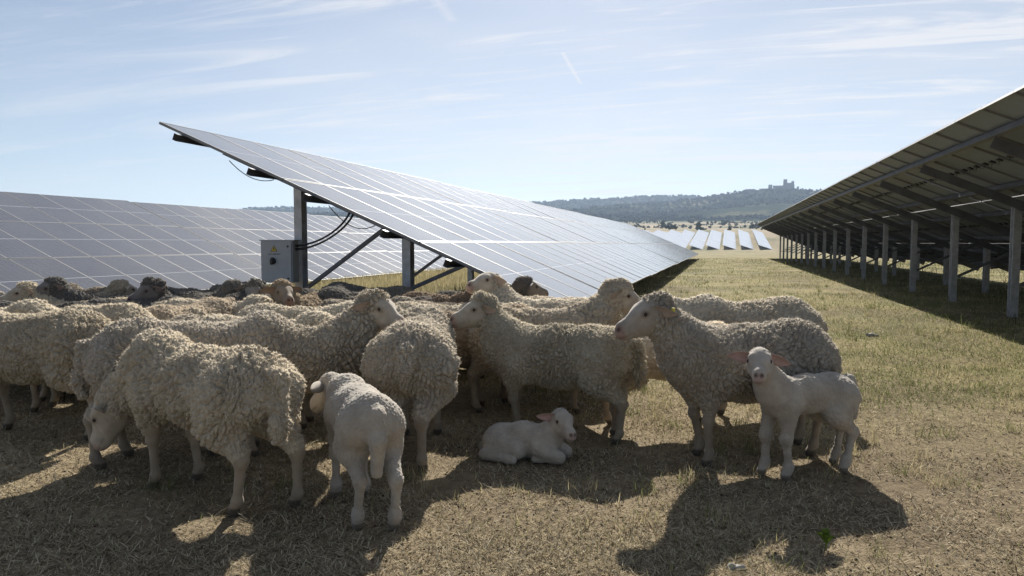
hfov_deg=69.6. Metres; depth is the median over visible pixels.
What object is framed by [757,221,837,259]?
solar table
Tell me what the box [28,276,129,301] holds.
sheep
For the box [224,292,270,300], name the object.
sheep
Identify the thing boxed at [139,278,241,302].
sheep
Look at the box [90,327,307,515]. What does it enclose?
sheep
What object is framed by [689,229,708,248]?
solar table
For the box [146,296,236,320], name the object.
sheep
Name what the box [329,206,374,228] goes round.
wire
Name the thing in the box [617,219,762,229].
hedgerows
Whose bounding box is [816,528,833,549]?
weed sprout
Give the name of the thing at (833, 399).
lamb
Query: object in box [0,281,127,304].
sheep
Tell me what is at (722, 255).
ground
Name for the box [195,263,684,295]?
tall grass
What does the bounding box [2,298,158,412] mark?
sheep
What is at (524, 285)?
sheep
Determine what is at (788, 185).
castle
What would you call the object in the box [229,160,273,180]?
wire
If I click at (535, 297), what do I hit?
sheep
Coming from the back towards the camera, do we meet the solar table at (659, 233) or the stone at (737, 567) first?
the solar table at (659, 233)
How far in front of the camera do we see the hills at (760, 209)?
1795.53 m
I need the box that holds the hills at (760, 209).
[320,188,812,221]
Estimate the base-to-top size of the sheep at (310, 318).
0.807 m
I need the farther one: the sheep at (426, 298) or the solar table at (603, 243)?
the solar table at (603, 243)
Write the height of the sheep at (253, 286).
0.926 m
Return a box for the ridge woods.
[227,194,707,212]
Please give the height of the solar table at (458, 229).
3.113 m
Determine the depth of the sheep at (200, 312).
6.03 m
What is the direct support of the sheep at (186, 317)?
on the ground at (722, 255)
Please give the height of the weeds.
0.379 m
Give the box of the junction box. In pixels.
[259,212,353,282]
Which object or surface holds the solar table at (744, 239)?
on the ground at (722, 255)
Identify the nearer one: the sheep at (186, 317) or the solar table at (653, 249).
the sheep at (186, 317)
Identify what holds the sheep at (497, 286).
on the ground at (722, 255)
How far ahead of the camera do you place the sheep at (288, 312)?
5.64 m
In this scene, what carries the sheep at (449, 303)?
on the ground at (722, 255)
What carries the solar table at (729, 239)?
on the ground at (722, 255)
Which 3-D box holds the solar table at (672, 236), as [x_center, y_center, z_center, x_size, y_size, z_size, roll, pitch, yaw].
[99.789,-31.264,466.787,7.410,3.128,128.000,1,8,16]
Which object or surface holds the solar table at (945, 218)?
on the ground at (722, 255)
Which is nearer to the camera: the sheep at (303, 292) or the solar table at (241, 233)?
the sheep at (303, 292)
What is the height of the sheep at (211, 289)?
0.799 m
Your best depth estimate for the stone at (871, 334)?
9.83 m
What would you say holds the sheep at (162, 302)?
on the ground at (722, 255)
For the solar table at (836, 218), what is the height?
3.113 m
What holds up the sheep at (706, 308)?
on the ground at (722, 255)
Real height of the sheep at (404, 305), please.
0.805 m
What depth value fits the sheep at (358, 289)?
8.16 m
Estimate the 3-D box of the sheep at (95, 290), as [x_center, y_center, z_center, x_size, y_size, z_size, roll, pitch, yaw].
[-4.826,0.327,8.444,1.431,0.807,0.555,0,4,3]
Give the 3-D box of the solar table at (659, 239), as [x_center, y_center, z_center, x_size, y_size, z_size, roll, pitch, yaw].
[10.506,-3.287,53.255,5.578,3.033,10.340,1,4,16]
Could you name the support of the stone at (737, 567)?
on the ground at (722, 255)
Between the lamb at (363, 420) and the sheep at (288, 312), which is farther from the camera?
the sheep at (288, 312)
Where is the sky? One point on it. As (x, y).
(525, 100)
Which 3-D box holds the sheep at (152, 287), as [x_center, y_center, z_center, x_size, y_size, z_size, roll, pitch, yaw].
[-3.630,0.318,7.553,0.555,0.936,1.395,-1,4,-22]
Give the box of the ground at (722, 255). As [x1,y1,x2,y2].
[0,221,1023,575]
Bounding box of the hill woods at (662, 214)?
[286,187,821,220]
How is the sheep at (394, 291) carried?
on the ground at (722, 255)
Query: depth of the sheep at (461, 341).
5.35 m
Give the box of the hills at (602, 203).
[250,196,699,212]
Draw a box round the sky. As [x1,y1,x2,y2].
[0,0,1023,208]
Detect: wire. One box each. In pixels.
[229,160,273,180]
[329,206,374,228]
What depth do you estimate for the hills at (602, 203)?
2921.53 m
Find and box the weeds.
[458,260,1023,405]
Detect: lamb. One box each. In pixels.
[310,372,405,530]
[478,407,575,464]
[727,347,862,480]
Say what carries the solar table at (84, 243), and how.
on the ground at (722, 255)
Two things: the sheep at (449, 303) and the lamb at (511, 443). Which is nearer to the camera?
the lamb at (511, 443)
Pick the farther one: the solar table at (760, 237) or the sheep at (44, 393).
the solar table at (760, 237)
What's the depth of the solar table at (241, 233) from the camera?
25.66 m
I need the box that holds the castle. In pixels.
[759,179,798,189]
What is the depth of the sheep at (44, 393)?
5.78 m
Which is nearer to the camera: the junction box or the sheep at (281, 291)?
the sheep at (281, 291)
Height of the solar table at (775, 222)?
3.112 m
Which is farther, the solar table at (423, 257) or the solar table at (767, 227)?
the solar table at (767, 227)
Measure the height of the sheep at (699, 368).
0.996 m
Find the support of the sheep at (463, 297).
on the ground at (722, 255)
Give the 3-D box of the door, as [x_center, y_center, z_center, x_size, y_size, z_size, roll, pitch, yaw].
[-3.245,-0.361,10.113,0.430,0.550,0.079,0,4,8]
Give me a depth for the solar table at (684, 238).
459.11 m
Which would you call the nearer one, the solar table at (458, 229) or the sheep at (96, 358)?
the sheep at (96, 358)
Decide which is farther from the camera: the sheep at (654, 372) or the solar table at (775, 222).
the solar table at (775, 222)
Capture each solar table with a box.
[0,192,271,293]
[131,202,425,283]
[159,122,650,297]
[312,215,453,270]
[445,184,674,275]
[537,204,686,264]
[584,214,693,259]
[611,220,697,255]
[652,230,666,237]
[662,230,680,242]
[673,230,694,247]
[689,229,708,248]
[706,229,721,248]
[723,229,735,248]
[738,229,753,248]
[752,229,771,248]
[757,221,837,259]
[764,216,859,263]
[773,208,908,268]
[788,194,982,279]
[814,162,1023,301]
[877,85,1023,316]
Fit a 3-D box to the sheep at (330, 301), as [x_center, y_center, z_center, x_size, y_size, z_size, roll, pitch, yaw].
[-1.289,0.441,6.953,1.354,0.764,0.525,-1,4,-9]
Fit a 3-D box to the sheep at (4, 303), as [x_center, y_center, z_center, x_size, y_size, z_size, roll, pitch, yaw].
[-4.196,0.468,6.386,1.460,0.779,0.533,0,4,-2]
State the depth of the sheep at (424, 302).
6.56 m
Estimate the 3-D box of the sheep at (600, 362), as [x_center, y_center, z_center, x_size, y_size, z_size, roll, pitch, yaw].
[0.262,0.484,4.805,1.298,0.941,0.537,1,4,20]
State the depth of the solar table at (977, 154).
11.59 m
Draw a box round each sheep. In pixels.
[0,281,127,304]
[0,299,96,385]
[0,307,65,401]
[0,307,111,440]
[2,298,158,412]
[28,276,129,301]
[58,303,205,399]
[68,282,136,293]
[70,309,316,469]
[87,295,182,307]
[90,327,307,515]
[96,279,136,296]
[127,276,175,299]
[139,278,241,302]
[145,300,166,308]
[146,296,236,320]
[163,294,273,315]
[168,284,220,292]
[168,313,199,321]
[173,277,268,298]
[198,309,335,428]
[204,288,404,454]
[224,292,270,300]
[238,300,401,333]
[260,278,322,307]
[298,288,318,295]
[317,281,355,300]
[317,296,414,307]
[321,284,412,298]
[347,286,368,295]
[350,295,435,302]
[359,303,460,470]
[393,300,528,311]
[402,278,474,369]
[411,299,484,378]
[417,301,433,304]
[435,275,548,296]
[441,303,531,405]
[449,290,648,443]
[465,276,639,413]
[466,272,622,325]
[530,293,627,318]
[602,320,729,424]
[614,289,843,466]
[672,293,828,414]
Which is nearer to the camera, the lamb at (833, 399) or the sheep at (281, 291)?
the lamb at (833, 399)
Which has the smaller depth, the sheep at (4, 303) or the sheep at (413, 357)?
the sheep at (413, 357)
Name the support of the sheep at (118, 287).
on the ground at (722, 255)
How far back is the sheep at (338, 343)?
4.39 m
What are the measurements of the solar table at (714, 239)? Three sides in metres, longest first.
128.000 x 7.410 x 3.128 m
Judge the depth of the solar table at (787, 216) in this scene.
38.00 m
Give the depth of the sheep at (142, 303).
6.73 m
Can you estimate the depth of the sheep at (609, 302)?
5.34 m
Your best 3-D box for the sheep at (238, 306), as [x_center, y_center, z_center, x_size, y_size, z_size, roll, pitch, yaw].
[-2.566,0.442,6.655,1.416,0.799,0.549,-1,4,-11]
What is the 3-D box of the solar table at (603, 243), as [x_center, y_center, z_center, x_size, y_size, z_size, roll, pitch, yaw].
[2.144,-1.507,23.780,5.577,3.093,10.340,1,4,16]
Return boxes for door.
[261,242,291,281]
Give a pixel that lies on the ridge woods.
(591, 200)
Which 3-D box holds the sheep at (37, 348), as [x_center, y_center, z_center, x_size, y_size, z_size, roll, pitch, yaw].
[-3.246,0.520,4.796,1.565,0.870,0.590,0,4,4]
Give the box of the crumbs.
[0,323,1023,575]
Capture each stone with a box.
[726,563,745,569]
[866,333,878,336]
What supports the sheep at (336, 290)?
on the ground at (722, 255)
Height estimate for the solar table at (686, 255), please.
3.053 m

